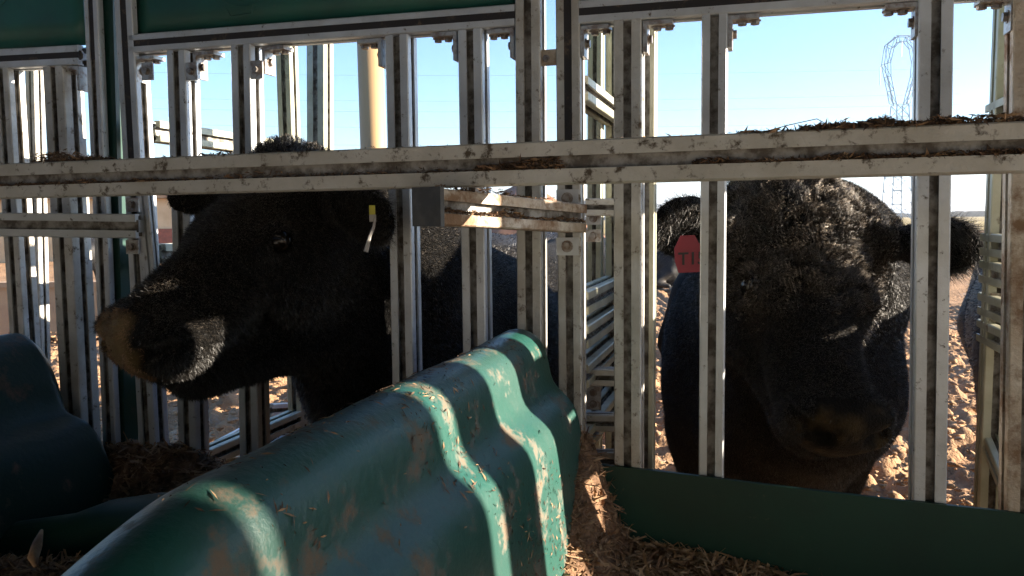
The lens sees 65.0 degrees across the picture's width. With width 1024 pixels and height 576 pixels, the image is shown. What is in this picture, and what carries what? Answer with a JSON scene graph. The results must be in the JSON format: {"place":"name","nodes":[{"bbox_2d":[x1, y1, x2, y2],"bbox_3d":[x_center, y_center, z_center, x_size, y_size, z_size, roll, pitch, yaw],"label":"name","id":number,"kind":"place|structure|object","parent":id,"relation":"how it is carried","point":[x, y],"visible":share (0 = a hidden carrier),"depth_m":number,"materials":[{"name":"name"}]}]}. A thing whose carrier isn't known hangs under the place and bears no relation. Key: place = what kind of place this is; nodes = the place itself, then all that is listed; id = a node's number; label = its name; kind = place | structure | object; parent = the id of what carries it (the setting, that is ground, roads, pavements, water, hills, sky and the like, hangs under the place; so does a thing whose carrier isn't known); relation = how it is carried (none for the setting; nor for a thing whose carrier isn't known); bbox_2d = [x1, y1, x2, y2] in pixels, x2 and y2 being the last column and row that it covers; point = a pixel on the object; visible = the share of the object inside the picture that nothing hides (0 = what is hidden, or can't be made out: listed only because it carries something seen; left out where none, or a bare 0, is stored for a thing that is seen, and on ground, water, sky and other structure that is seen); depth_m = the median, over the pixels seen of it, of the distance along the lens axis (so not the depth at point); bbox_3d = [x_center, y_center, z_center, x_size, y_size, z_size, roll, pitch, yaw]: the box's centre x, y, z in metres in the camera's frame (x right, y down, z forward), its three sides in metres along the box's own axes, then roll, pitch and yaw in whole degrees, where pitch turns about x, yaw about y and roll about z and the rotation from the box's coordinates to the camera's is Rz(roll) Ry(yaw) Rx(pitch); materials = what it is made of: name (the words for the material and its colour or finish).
{"place":"outdoors","nodes":[
{"label":"outdoors","id":0,"kind":"place"},
{"bbox_2d":[0,195,171,262],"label":"yard building","id":1,"kind":"structure","parent":0,"point":[164,215],"depth_m":26.93,"materials":[{"name":"beige concrete"}]},
{"bbox_2d":[158,229,171,243],"bbox_3d":[-11.562,-1.565,26.975,0.750,0.850,0.060,-1,5,0],"label":"door","id":2,"kind":"structure","parent":1,"relation":"in","point":[164,235],"depth_m":26.93,"materials":[{"name":"red metal"}]},
{"bbox_2d":[0,230,982,506],"bbox_3d":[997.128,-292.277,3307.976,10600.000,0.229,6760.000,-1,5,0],"label":"ground","id":3,"kind":"structure","parent":0,"point":[962,478],"depth_m":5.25,"materials":[{"name":"brown soil"}]},
{"bbox_2d":[0,280,97,336],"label":"concrete bunk","id":4,"kind":"object","parent":3,"relation":"on","point":[4,322],"depth_m":9.02,"materials":[{"name":"grey concrete"}]},
{"bbox_2d":[91,238,95,277],"bbox_3d":[-8.390,-0.552,16.270,0.597,1.026,2.029,0,5,7],"label":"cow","id":5,"kind":"object","parent":3,"relation":"on","point":[93,254],"visible":0.02,"depth_m":15.81},
{"bbox_2d":[152,46,309,463],"bbox_3d":[-0.705,-0.045,2.067,0.045,2.250,0.572,1,5,17],"label":"side frame","id":6,"kind":"object","parent":3,"relation":"on","point":[292,418],"visible":0.1,"depth_m":2.25,"materials":[{"name":"metal"}]},
{"bbox_2d":[219,44,332,442],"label":"gate","id":7,"kind":"structure","parent":3,"relation":"on","point":[320,94],"depth_m":2.97,"materials":[{"name":"metal"}]},
{"bbox_2d":[92,133,604,423],"bbox_3d":[-0.051,0.335,2.514,0.691,1.441,2.632,1,5,17],"label":"bull","id":8,"kind":"object","parent":3,"relation":"on","point":[235,291],"visible":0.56,"depth_m":1.47,"materials":[{"name":"black"}]},
{"bbox_2d":[357,44,385,148],"bbox_3d":[-0.818,-0.410,4.882,0.194,2.702,0.154,-1,5,0],"label":"tan pole","id":9,"kind":"object","parent":3,"relation":"on","point":[371,92],"visible":0.25,"depth_m":4.76,"materials":[{"name":"beige metal"}]},
{"bbox_2d":[491,186,604,236],"bbox_3d":[0.496,-2.710,32.387,12.000,2.863,9.000,-1,5,0],"label":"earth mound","id":10,"kind":"object","parent":3,"relation":"on","point":[513,192],"visible":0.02,"depth_m":28.85,"materials":[{"name":"brown soil"}]},
{"bbox_2d":[492,228,604,252],"bbox_3d":[0.292,0.244,4.845,0.707,1.228,2.453,2,6,30],"label":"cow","id":11,"kind":"object","parent":3,"relation":"on","point":[498,239],"visible":0.03,"depth_m":4.09},
{"bbox_2d":[585,27,613,448],"bbox_3d":[0.194,-0.027,1.757,0.045,2.250,0.504,1,5,17],"label":"side frame","id":12,"kind":"object","parent":3,"relation":"on","point":[599,103],"visible":0.38,"depth_m":1.75,"materials":[{"name":"metal"}]},
{"bbox_2d":[585,29,657,469],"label":"ladder gate","id":13,"kind":"structure","parent":12,"relation":"attached to","point":[599,206],"depth_m":1.55,"materials":[{"name":"metal"}]},
{"bbox_2d":[656,248,678,288],"bbox_3d":[3.123,-0.439,14.244,2.520,0.921,0.973,-1,5,-11],"label":"cow","id":14,"kind":"object","parent":3,"relation":"on","point":[666,275],"visible":0.08,"depth_m":13.89},
{"bbox_2d":[656,178,983,493],"bbox_3d":[0.837,0.335,2.668,0.731,1.392,2.531,0,5,11],"label":"bull","id":15,"kind":"object","parent":3,"relation":"on","point":[817,318],"visible":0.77,"depth_m":1.64,"materials":[{"name":"black"}]},
{"bbox_2d":[955,257,982,417],"bbox_3d":[1.885,0.366,2.522,0.888,1.352,2.810,1,5,22],"label":"bull","id":16,"kind":"object","parent":3,"relation":"on","point":[966,320],"visible":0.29,"depth_m":2.86,"materials":[{"name":"black"}]},
{"bbox_2d":[973,6,1003,508],"bbox_3d":[0.919,-0.009,1.460,0.045,2.250,0.356,1,5,17],"label":"side frame","id":17,"kind":"object","parent":3,"relation":"on","point":[986,471],"visible":0.46,"depth_m":1.58,"materials":[{"name":"metal"}]},
{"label":"stall front","id":18,"kind":"object","parent":3,"relation":"on","visible":0},
{"bbox_2d":[602,464,1023,575],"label":"feed trough","id":19,"kind":"object","parent":18,"relation":"attached to","point":[808,531],"visible":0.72,"depth_m":1.35,"materials":[{"name":"green plastic"}]},
{"bbox_2d":[61,329,581,575],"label":"trough divider","id":20,"kind":"object","parent":19,"relation":"attached to","point":[356,521],"visible":0.96,"depth_m":0.81,"materials":[{"name":"green plastic"}]},
{"bbox_2d":[144,338,580,575],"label":"feed debris","id":21,"kind":"object","parent":20,"relation":"on","point":[328,496],"visible":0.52,"depth_m":0.94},
{"bbox_2d":[563,425,806,575],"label":"feed","id":22,"kind":"object","parent":19,"relation":"in","point":[601,542],"visible":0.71,"depth_m":1.35},
{"bbox_2d":[556,0,1023,511],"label":"stall front","id":23,"kind":"object","parent":19,"relation":"attached to","point":[930,23],"visible":0.89,"depth_m":1.35,"materials":[{"name":"metal"}]},
{"bbox_2d":[412,186,586,254],"bbox_3d":[-0.004,-0.102,1.277,0.057,0.118,0.405,3,6,35],"label":"rail arm","id":24,"kind":"object","parent":23,"relation":"attached to","point":[429,204],"visible":1,"depth_m":1.22},
{"bbox_2d":[433,183,585,223],"bbox_3d":[0.008,-0.129,1.270,0.041,0.064,0.400,3,6,35],"label":"feed debris","id":25,"kind":"object","parent":24,"relation":"on","point":[501,213],"visible":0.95,"depth_m":1.23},
{"bbox_2d":[0,121,1023,198],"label":"front rail","id":26,"kind":"object","parent":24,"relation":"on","point":[659,159],"visible":1,"depth_m":1.12,"materials":[{"name":"grey metal"}]},
{"bbox_2d":[0,144,1023,186],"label":"feed debris","id":27,"kind":"object","parent":26,"relation":"on","point":[540,164],"visible":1,"depth_m":1.12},
{"bbox_2d":[1,111,1023,163],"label":"feed debris","id":28,"kind":"object","parent":26,"relation":"on","point":[886,120],"visible":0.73,"depth_m":1.01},
{"bbox_2d":[767,118,824,130],"bbox_3d":[0.374,-0.213,1.048,0.083,0.014,0.001,1,5,17],"label":"dry stalk","id":29,"kind":"object","parent":28,"relation":"on","point":[800,122],"visible":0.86,"depth_m":1.05,"materials":[{"name":"beige plant"}]},
{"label":"canopy","id":30,"kind":"object","parent":3,"relation":"on","visible":0},
{"bbox_2d":[114,0,546,456],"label":"stall front","id":31,"kind":"object","parent":30,"relation":"attached to","point":[189,38],"visible":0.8,"depth_m":1.56,"materials":[{"name":"metal"}]},
{"bbox_2d":[0,196,159,276],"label":"rail arm","id":32,"kind":"object","parent":31,"relation":"attached to","point":[142,224],"visible":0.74,"depth_m":1.68},
{"bbox_2d":[0,492,165,561],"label":"feed trough","id":33,"kind":"object","parent":31,"relation":"attached to","point":[85,531],"visible":0.2,"depth_m":1.38,"materials":[{"name":"green plastic"}]},
{"bbox_2d":[0,333,113,540],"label":"trough divider","id":34,"kind":"object","parent":33,"relation":"attached to","point":[54,460],"visible":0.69,"depth_m":1.62,"materials":[{"name":"green plastic"}]},
{"bbox_2d":[0,0,120,444],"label":"stall front","id":35,"kind":"object","parent":33,"relation":"attached to","point":[42,42],"visible":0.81,"depth_m":1.78,"materials":[{"name":"metal"}]},
{"bbox_2d":[103,0,137,442],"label":"green post","id":36,"kind":"object","parent":35,"relation":"attached to","point":[128,408],"visible":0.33,"depth_m":1.75,"materials":[{"name":"metal"}]},
{"bbox_2d":[0,431,225,575],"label":"feed","id":37,"kind":"object","parent":33,"relation":"in","point":[138,469],"visible":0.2,"depth_m":1.68},
{"bbox_2d":[27,529,42,567],"bbox_3d":[-0.546,0.299,0.922,0.011,0.017,0.078,-3,5,-23],"label":"dry husk","id":38,"kind":"object","parent":37,"relation":"on","point":[35,551],"visible":1,"depth_m":0.91,"materials":[{"name":"beige plant"}]},
{"bbox_2d":[541,49,555,65],"bbox_3d":[0.067,-0.412,1.436,0.036,0.028,0.009,1,5,17],"label":"joiner plate","id":39,"kind":"object","parent":31,"relation":"attached to","point":[548,57],"visible":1,"depth_m":1.44,"materials":[{"name":"metal"}]},
{"bbox_2d":[24,0,992,210],"label":"sky","id":40,"kind":"structure","parent":0,"point":[831,45],"materials":[{"name":"blue"}]},
{"bbox_2d":[585,205,984,216],"bbox_3d":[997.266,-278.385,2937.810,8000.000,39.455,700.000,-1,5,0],"label":"hills","id":41,"kind":"structure","parent":0,"point":[968,208],"depth_m":2791.87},
{"bbox_2d":[604,217,984,233],"bbox_3d":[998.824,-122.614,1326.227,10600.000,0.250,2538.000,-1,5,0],"label":"field","id":42,"kind":"structure","parent":0,"point":[908,219],"depth_m":179.28,"materials":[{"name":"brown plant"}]},
{"bbox_2d":[585,211,984,219],"bbox_3d":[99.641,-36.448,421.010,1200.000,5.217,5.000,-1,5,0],"label":"hedge","id":43,"kind":"object","parent":42,"relation":"on","point":[977,213],"visible":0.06,"depth_m":419.73,"materials":[{"name":"grey"}]},
{"bbox_2d":[879,35,912,218],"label":"pylon","id":44,"kind":"object","parent":42,"relation":"on","point":[892,204],"visible":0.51,"depth_m":206.13,"materials":[{"name":"grey metal"}]},
{"bbox_2d":[152,69,959,127],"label":"power lines","id":45,"kind":"object","parent":44,"relation":"attached to","point":[586,127],"visible":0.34,"depth_m":212.45,"materials":[{"name":"grey"}]}
]}

